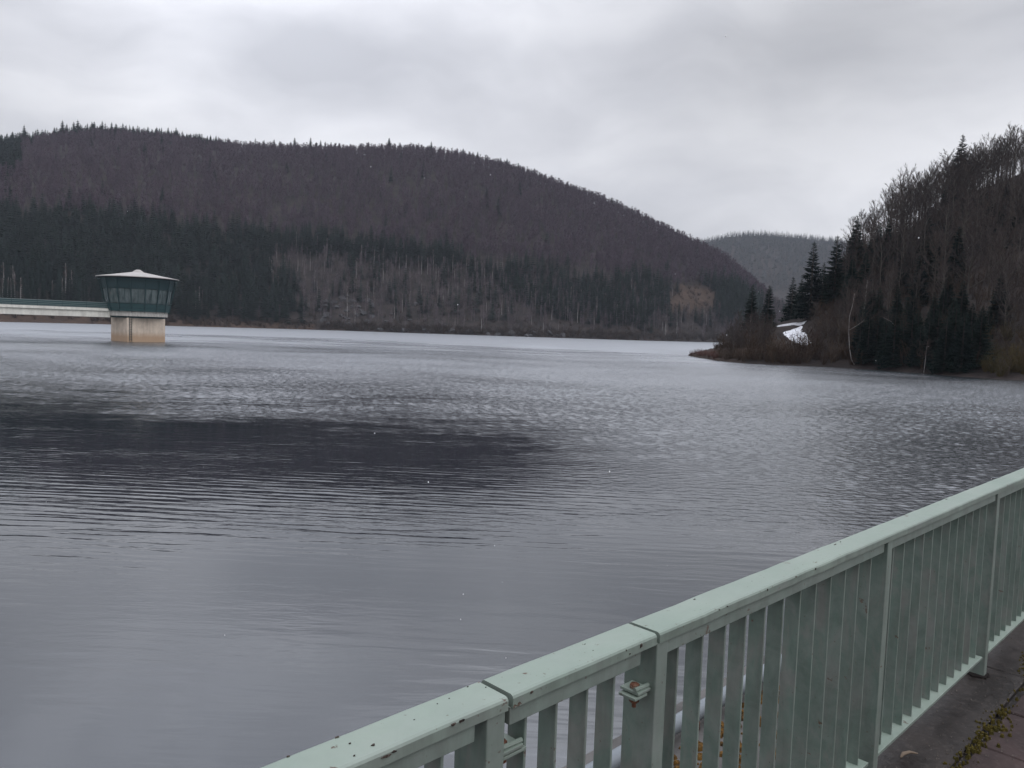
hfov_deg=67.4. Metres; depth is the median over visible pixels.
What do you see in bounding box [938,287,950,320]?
spruce tree
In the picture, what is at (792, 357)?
bare shrub
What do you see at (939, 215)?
bare tree
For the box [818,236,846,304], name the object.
spruce tree
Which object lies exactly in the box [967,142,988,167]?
bare tree
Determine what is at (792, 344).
bare shrub
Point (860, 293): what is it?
spruce tree
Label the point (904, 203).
bare tree
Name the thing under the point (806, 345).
bare shrub
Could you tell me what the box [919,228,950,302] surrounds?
bare tree
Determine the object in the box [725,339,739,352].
bare shrub
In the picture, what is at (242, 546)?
water
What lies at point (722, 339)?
bare shrub
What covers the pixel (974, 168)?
bare tree
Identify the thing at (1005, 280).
bare tree
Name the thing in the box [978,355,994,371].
olive shrub
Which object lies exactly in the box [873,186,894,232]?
bare tree
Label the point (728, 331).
bare tree
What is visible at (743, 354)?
bare shrub
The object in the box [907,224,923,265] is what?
bare tree
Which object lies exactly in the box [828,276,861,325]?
bare tree
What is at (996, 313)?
spruce tree
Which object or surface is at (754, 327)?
bare shrub
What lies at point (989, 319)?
spruce tree
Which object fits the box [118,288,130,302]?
window
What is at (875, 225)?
bare tree
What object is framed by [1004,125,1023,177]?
bare tree
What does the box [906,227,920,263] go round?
spruce tree
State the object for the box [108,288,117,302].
window
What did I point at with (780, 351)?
bare shrub
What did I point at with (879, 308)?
spruce tree
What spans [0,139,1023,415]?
terrain
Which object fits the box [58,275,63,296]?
spruce tree
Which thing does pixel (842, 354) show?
bare shrub
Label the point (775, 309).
mixed woodland
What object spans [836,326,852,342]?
bare shrub
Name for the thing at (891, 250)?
bare tree
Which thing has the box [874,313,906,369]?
spruce tree
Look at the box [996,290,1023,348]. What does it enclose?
bare tree
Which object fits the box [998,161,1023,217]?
bare tree
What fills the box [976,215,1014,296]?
bare tree
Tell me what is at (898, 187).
bare tree
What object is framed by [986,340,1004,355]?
olive shrub
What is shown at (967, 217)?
bare tree
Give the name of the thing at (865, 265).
spruce tree
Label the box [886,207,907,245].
bare tree
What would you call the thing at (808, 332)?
bare tree
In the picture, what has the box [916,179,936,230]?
bare tree
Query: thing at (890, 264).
bare tree
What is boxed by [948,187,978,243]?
bare tree
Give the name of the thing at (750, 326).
bare tree
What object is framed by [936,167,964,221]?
bare tree
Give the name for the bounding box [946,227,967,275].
spruce tree
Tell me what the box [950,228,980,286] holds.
bare tree
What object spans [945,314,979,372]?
spruce tree
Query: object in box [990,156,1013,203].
bare tree
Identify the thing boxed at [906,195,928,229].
bare tree
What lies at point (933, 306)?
spruce tree
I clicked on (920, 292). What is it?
spruce tree
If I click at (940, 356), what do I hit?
spruce tree
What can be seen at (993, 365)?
olive shrub
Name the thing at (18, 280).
spruce tree
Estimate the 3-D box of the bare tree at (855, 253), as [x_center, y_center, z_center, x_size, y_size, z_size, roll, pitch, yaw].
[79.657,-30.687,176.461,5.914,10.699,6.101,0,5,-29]
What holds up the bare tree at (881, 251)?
on the terrain
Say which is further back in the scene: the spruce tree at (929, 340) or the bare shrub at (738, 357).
the bare shrub at (738, 357)
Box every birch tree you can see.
[743,310,758,341]
[839,286,869,364]
[858,276,872,308]
[919,337,931,372]
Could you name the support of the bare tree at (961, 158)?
on the terrain
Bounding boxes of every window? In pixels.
[103,288,108,302]
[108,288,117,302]
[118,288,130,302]
[131,289,144,303]
[145,289,157,303]
[158,290,166,304]
[167,291,171,304]
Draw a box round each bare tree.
[721,321,733,349]
[722,327,733,347]
[731,310,745,330]
[743,315,756,343]
[753,312,767,343]
[754,319,768,350]
[755,325,766,351]
[757,313,768,334]
[766,313,778,341]
[800,324,813,344]
[807,300,825,328]
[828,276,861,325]
[835,297,851,319]
[840,216,859,237]
[840,234,859,260]
[845,287,860,322]
[847,229,867,272]
[848,292,859,318]
[851,209,869,234]
[852,212,869,243]
[853,280,881,318]
[857,269,883,299]
[860,213,885,266]
[862,230,883,276]
[863,219,885,245]
[864,200,884,235]
[864,234,897,287]
[866,214,876,237]
[867,207,879,237]
[871,207,882,229]
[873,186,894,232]
[876,191,900,227]
[877,268,904,312]
[878,198,904,228]
[878,232,904,284]
[881,168,909,233]
[883,179,902,223]
[883,258,904,308]
[884,213,901,244]
[885,241,913,288]
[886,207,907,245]
[887,193,912,245]
[890,208,917,258]
[891,222,906,261]
[894,164,922,228]
[894,188,912,227]
[895,194,909,223]
[896,188,919,235]
[896,204,915,249]
[902,173,929,231]
[904,229,926,287]
[905,183,917,231]
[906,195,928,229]
[906,195,936,252]
[906,265,930,301]
[907,216,937,262]
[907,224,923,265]
[913,170,927,218]
[913,185,935,225]
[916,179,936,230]
[917,178,940,220]
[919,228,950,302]
[922,162,941,197]
[922,177,937,198]
[924,160,941,198]
[925,259,958,300]
[926,228,955,278]
[927,195,953,246]
[928,200,959,265]
[929,149,955,174]
[929,178,953,209]
[930,202,952,229]
[931,258,961,294]
[932,155,952,188]
[932,174,947,209]
[934,157,957,198]
[935,187,957,220]
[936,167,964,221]
[936,203,961,253]
[941,161,961,198]
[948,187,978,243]
[950,225,994,293]
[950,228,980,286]
[951,151,968,202]
[951,152,968,194]
[952,150,976,194]
[953,158,984,191]
[955,201,975,249]
[959,151,984,186]
[963,147,977,169]
[966,165,985,187]
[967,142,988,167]
[967,146,991,197]
[968,167,998,207]
[971,145,991,179]
[971,170,989,205]
[975,149,993,189]
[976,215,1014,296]
[977,133,1000,188]
[981,164,992,191]
[981,230,1012,295]
[983,160,999,189]
[984,226,1022,290]
[986,139,1003,174]
[987,173,1007,195]
[987,263,1021,327]
[988,151,1014,197]
[988,248,1016,292]
[990,135,1018,178]
[990,137,1014,187]
[990,139,1007,185]
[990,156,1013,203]
[996,121,1021,172]
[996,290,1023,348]
[998,129,1020,182]
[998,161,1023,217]
[999,137,1023,180]
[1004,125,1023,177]
[1009,132,1022,176]
[1014,130,1023,172]
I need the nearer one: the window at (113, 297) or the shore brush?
the window at (113, 297)
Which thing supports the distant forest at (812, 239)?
on the terrain
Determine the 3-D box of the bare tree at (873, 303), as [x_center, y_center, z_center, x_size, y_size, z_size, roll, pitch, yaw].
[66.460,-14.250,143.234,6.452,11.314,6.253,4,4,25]
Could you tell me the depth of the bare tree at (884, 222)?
188.21 m
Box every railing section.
[261,682,508,767]
[481,623,656,767]
[620,468,1023,767]
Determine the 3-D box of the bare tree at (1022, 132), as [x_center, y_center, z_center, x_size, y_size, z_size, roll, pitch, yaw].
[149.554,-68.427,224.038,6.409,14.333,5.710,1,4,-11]
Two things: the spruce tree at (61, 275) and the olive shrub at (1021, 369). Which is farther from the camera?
the spruce tree at (61, 275)
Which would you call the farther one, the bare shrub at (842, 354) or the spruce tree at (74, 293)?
the spruce tree at (74, 293)
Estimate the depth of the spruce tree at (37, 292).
450.72 m
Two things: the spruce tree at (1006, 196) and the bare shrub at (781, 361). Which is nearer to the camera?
the bare shrub at (781, 361)
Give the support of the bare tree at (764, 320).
on the terrain
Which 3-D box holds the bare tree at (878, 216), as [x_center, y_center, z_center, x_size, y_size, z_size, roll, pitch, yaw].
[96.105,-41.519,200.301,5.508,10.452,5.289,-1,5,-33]
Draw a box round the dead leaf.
[900,750,917,757]
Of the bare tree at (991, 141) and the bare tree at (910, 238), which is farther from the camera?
the bare tree at (991, 141)
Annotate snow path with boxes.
[777,321,805,326]
[783,326,810,344]
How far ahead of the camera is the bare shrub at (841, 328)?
143.74 m
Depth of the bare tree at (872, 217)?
201.10 m
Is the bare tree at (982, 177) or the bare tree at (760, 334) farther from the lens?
the bare tree at (982, 177)
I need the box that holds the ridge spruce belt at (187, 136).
[3,126,224,149]
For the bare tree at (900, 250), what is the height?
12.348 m
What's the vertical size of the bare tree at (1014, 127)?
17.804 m
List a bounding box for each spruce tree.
[2,278,7,296]
[6,284,11,304]
[10,279,17,304]
[14,254,17,272]
[15,270,19,290]
[15,271,18,290]
[17,277,22,298]
[19,263,25,288]
[31,285,35,305]
[35,282,39,305]
[40,283,45,305]
[48,284,52,299]
[58,270,65,297]
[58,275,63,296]
[58,282,64,306]
[63,279,70,300]
[68,274,72,300]
[71,278,75,300]
[93,278,99,300]
[739,285,761,333]
[760,285,777,326]
[778,276,798,321]
[790,279,805,318]
[791,242,826,319]
[817,262,826,302]
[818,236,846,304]
[840,276,854,319]
[843,217,867,264]
[847,316,866,356]
[849,287,865,322]
[850,301,868,340]
[853,251,874,301]
[855,313,877,364]
[862,240,877,269]
[868,287,886,328]
[872,222,882,262]
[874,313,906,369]
[876,221,895,269]
[878,268,885,285]
[889,286,904,326]
[904,249,931,307]
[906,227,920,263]
[912,235,941,290]
[913,319,935,366]
[916,308,946,362]
[924,316,956,373]
[925,292,939,327]
[933,274,955,314]
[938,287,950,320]
[940,242,963,285]
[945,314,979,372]
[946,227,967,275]
[949,279,969,325]
[950,135,972,200]
[956,303,983,339]
[969,307,997,364]
[984,274,1013,325]
[984,306,996,338]
[1002,185,1013,208]
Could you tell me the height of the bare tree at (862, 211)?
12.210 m
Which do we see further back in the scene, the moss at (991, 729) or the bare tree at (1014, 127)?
the bare tree at (1014, 127)
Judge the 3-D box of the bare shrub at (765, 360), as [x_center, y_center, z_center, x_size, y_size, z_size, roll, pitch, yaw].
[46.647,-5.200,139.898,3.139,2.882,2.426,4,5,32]
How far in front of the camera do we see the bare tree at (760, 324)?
155.29 m
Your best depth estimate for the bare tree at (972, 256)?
139.50 m
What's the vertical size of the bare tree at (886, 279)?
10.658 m
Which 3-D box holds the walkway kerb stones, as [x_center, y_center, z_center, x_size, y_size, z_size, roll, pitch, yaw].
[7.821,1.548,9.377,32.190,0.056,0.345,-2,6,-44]
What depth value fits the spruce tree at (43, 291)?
449.34 m
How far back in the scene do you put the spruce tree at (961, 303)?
129.46 m
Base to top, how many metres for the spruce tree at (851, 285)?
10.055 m
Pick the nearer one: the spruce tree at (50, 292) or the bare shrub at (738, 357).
the bare shrub at (738, 357)
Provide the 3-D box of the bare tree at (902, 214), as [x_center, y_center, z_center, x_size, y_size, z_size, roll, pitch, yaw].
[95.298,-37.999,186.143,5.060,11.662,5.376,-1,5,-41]
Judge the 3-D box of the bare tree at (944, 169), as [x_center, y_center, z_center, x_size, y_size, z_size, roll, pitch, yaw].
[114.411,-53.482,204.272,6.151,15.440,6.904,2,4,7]
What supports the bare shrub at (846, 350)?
on the terrain
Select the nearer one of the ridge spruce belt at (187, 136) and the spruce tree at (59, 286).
the spruce tree at (59, 286)
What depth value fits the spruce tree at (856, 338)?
135.97 m
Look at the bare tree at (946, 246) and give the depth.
154.97 m
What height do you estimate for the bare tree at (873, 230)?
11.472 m
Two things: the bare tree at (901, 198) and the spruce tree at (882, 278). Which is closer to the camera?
the spruce tree at (882, 278)
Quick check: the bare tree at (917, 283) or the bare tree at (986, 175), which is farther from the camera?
the bare tree at (986, 175)
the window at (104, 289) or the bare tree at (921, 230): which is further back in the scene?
the bare tree at (921, 230)
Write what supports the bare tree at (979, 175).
on the terrain
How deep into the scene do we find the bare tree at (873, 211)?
209.85 m
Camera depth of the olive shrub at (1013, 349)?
114.01 m
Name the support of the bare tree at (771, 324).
on the terrain
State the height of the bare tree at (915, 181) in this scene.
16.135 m
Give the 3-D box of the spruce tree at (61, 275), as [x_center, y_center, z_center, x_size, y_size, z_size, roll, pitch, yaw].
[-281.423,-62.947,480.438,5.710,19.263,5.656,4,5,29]
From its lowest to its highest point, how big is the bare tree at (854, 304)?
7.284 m
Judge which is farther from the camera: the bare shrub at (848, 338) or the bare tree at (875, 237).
the bare tree at (875, 237)
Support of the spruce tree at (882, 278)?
on the terrain
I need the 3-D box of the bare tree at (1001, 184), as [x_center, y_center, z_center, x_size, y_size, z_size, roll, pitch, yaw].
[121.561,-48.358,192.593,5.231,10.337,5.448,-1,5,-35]
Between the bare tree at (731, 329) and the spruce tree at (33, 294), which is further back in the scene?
the spruce tree at (33, 294)
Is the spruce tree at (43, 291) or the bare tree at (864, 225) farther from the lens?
the spruce tree at (43, 291)
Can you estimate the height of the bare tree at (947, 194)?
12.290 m
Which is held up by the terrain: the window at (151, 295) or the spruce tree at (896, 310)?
the spruce tree at (896, 310)
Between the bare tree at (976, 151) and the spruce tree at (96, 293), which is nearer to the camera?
the bare tree at (976, 151)
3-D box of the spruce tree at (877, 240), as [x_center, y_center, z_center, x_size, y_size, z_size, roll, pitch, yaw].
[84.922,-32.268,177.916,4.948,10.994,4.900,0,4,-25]
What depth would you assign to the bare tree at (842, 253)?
181.63 m
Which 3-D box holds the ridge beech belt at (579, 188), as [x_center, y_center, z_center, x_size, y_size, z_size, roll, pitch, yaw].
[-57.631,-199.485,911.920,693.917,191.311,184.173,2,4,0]
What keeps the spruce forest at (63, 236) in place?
on the terrain
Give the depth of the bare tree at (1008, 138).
213.27 m
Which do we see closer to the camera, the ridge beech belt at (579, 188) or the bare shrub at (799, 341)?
the bare shrub at (799, 341)
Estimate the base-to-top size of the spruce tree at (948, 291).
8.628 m
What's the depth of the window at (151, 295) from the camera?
145.36 m
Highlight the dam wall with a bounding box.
[562,648,781,767]
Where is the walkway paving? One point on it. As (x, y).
(1013, 745)
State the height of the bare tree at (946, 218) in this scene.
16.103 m
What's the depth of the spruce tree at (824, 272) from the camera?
180.28 m
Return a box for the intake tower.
[95,270,178,341]
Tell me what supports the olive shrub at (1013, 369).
on the terrain
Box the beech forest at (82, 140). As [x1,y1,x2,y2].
[0,127,765,292]
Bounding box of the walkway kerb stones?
[877,621,1023,767]
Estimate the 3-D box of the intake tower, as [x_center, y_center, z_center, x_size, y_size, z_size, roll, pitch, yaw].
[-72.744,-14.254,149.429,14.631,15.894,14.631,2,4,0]
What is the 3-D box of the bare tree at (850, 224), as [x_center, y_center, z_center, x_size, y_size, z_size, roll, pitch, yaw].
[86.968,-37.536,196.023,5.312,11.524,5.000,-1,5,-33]
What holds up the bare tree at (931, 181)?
on the terrain
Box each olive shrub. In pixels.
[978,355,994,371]
[984,345,1005,372]
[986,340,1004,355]
[990,353,1014,376]
[992,343,1007,358]
[1000,347,1023,372]
[1003,341,1023,357]
[1008,343,1023,363]
[1008,356,1023,374]
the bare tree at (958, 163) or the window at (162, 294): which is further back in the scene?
the bare tree at (958, 163)
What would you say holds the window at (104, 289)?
in the intake tower
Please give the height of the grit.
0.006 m
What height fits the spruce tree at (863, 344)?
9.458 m
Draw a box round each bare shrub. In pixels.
[713,332,728,346]
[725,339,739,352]
[735,349,744,359]
[739,345,751,360]
[741,320,774,340]
[759,328,784,353]
[762,350,774,362]
[763,334,787,362]
[768,341,791,361]
[770,331,808,353]
[777,341,794,356]
[777,348,790,363]
[782,353,791,363]
[783,347,808,363]
[784,330,813,353]
[789,336,826,355]
[792,334,815,357]
[799,327,832,353]
[816,352,829,364]
[828,314,855,342]
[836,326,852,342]
[836,341,850,358]
[839,347,852,359]
[846,351,856,364]
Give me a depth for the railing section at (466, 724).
1.56 m
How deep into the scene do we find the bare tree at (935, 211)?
176.23 m
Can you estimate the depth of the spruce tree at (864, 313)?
140.55 m
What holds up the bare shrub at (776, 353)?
on the terrain
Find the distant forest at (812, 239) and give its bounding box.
[700,230,869,301]
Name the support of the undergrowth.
on the terrain
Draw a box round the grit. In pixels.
[885,638,1023,767]
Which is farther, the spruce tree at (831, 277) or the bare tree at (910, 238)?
the spruce tree at (831, 277)
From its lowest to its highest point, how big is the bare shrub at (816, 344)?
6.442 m
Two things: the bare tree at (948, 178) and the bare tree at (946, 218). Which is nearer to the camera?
the bare tree at (946, 218)
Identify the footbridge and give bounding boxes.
[0,298,110,316]
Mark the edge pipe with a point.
(616, 756)
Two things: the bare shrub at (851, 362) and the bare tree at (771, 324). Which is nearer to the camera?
the bare shrub at (851, 362)
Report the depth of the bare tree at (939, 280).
138.93 m
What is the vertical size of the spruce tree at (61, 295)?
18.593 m
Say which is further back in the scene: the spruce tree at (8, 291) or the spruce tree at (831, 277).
the spruce tree at (8, 291)
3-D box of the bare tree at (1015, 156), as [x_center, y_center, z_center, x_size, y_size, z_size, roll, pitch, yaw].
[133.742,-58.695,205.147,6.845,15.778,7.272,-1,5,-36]
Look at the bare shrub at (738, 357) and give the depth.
144.21 m
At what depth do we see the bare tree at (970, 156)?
208.37 m
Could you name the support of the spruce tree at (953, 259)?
on the terrain
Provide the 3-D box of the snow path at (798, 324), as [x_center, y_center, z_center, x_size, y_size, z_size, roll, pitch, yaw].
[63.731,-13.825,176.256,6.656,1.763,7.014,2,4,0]
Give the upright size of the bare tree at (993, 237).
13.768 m
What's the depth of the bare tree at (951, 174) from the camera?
197.69 m
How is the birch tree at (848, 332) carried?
on the terrain
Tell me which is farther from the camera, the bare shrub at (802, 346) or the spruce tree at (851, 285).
the spruce tree at (851, 285)
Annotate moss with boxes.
[673,685,779,767]
[943,652,1023,767]
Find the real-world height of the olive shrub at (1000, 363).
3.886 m
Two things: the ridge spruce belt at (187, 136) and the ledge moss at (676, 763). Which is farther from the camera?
the ridge spruce belt at (187, 136)
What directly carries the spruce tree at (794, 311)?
on the terrain
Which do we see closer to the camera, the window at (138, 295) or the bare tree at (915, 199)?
the window at (138, 295)
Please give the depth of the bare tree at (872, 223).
192.68 m
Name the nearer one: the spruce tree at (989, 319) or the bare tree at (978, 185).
the spruce tree at (989, 319)
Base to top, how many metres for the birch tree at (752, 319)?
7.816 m
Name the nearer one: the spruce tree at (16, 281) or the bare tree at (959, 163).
the bare tree at (959, 163)
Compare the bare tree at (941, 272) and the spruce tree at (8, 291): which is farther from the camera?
the spruce tree at (8, 291)
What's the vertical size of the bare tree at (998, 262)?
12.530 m
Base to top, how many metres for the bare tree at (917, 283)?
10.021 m
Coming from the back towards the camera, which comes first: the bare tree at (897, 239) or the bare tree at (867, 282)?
the bare tree at (897, 239)
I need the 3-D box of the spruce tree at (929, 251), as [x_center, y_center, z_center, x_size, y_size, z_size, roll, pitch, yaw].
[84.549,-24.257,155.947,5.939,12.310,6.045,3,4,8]
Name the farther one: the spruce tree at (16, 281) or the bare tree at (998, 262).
the spruce tree at (16, 281)
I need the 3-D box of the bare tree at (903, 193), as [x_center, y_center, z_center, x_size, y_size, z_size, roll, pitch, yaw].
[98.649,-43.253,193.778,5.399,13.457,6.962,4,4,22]
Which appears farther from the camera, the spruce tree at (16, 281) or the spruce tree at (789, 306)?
the spruce tree at (16, 281)
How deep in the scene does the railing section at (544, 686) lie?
1.89 m
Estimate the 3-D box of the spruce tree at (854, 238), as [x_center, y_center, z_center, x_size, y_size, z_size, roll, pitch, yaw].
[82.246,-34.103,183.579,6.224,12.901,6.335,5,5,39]
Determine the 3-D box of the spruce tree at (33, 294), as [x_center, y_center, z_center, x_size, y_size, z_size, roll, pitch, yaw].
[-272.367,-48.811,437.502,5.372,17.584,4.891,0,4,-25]
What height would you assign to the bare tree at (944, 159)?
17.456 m
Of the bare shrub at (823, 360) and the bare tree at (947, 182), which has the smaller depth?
the bare shrub at (823, 360)
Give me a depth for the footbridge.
140.02 m
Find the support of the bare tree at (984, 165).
on the terrain
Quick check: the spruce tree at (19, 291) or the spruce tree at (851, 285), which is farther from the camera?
the spruce tree at (19, 291)
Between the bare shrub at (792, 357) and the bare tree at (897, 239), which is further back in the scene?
the bare tree at (897, 239)
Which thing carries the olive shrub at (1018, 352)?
on the terrain
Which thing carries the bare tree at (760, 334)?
on the terrain
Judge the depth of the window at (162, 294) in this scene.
147.40 m
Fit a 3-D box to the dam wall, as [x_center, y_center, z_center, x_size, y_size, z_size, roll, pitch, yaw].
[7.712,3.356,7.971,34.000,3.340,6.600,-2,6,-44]
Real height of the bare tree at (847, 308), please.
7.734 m
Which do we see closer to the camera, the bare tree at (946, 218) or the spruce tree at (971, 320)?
the spruce tree at (971, 320)
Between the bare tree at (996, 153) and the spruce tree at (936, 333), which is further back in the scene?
the bare tree at (996, 153)
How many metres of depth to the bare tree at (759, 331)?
147.83 m
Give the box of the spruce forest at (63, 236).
[0,124,788,332]
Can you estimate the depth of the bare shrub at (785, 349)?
140.72 m
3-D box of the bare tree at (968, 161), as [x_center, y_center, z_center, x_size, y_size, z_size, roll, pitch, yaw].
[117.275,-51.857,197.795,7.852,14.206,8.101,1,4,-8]
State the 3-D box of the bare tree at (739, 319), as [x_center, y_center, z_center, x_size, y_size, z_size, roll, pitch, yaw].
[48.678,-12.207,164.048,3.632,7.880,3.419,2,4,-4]
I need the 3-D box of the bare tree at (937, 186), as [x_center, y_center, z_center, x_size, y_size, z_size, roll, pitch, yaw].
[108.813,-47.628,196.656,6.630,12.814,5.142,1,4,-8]
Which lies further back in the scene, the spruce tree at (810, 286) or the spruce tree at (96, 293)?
the spruce tree at (96, 293)
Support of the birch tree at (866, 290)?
on the terrain
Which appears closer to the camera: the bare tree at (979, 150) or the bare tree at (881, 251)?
the bare tree at (881, 251)
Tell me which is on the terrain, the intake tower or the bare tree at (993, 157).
the bare tree at (993, 157)
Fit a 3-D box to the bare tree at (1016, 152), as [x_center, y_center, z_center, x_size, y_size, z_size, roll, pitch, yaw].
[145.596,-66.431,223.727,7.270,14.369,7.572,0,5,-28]
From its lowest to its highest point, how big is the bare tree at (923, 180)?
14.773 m
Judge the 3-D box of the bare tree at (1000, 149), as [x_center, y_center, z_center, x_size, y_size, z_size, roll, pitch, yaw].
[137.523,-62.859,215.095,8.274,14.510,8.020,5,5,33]
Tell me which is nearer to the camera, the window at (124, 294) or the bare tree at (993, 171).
the window at (124, 294)
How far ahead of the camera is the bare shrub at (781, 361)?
138.64 m
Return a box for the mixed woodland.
[5,201,792,336]
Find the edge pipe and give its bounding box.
[585,654,781,767]
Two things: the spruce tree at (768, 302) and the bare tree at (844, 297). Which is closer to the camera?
the bare tree at (844, 297)
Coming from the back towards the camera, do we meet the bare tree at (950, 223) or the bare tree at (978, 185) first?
the bare tree at (978, 185)
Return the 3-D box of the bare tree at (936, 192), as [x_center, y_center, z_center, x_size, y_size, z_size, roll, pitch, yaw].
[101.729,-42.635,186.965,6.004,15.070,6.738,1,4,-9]
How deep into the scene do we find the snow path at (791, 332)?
164.63 m
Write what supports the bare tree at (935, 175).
on the terrain
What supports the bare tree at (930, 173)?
on the terrain
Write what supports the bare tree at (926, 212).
on the terrain
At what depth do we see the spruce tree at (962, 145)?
207.52 m
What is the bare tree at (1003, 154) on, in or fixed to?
on the terrain
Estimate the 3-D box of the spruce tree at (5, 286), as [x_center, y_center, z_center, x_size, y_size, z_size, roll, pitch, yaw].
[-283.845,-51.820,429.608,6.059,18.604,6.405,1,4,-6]
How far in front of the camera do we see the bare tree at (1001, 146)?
205.98 m
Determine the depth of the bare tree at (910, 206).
185.16 m
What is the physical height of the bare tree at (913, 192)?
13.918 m
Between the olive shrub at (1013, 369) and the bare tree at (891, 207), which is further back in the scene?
the bare tree at (891, 207)
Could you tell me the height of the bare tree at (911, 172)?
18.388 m
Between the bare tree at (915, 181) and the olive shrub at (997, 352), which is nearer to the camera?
the olive shrub at (997, 352)
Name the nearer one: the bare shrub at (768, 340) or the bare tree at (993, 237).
the bare tree at (993, 237)
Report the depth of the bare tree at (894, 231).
175.74 m
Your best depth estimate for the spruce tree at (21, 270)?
465.09 m
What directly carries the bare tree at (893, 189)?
on the terrain
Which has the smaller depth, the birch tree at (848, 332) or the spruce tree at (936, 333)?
the spruce tree at (936, 333)
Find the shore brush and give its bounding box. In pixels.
[4,280,734,340]
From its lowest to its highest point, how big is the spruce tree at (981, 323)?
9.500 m
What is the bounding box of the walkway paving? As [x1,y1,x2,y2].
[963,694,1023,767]
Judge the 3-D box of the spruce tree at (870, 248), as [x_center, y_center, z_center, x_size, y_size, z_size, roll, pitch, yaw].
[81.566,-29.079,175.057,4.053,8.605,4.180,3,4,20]
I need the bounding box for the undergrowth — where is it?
[713,164,1023,376]
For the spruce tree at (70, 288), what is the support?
on the terrain
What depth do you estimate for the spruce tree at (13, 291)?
435.02 m
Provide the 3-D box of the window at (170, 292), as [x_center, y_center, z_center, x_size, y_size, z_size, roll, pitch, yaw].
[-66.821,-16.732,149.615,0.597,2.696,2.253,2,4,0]
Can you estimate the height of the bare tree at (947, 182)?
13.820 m
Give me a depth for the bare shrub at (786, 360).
138.75 m
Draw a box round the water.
[0,322,1023,767]
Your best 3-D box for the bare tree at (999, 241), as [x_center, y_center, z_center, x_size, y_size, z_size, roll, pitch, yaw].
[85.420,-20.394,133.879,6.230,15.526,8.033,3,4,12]
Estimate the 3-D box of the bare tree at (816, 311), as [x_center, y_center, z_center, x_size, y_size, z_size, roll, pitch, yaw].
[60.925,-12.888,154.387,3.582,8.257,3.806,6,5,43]
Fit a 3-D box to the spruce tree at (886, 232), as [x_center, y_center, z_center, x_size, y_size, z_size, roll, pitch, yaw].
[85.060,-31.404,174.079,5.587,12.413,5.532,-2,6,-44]
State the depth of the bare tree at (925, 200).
187.16 m
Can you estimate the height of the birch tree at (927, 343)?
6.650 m
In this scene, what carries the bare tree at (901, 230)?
on the terrain
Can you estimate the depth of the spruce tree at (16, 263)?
485.48 m
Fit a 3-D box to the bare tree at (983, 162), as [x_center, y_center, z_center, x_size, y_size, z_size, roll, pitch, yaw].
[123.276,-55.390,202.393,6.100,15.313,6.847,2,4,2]
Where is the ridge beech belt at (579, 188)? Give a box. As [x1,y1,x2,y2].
[205,139,764,287]
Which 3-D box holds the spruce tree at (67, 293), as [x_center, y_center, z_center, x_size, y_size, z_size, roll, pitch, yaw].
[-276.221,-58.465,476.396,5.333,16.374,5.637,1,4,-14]
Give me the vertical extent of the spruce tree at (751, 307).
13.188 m
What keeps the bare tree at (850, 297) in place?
on the terrain

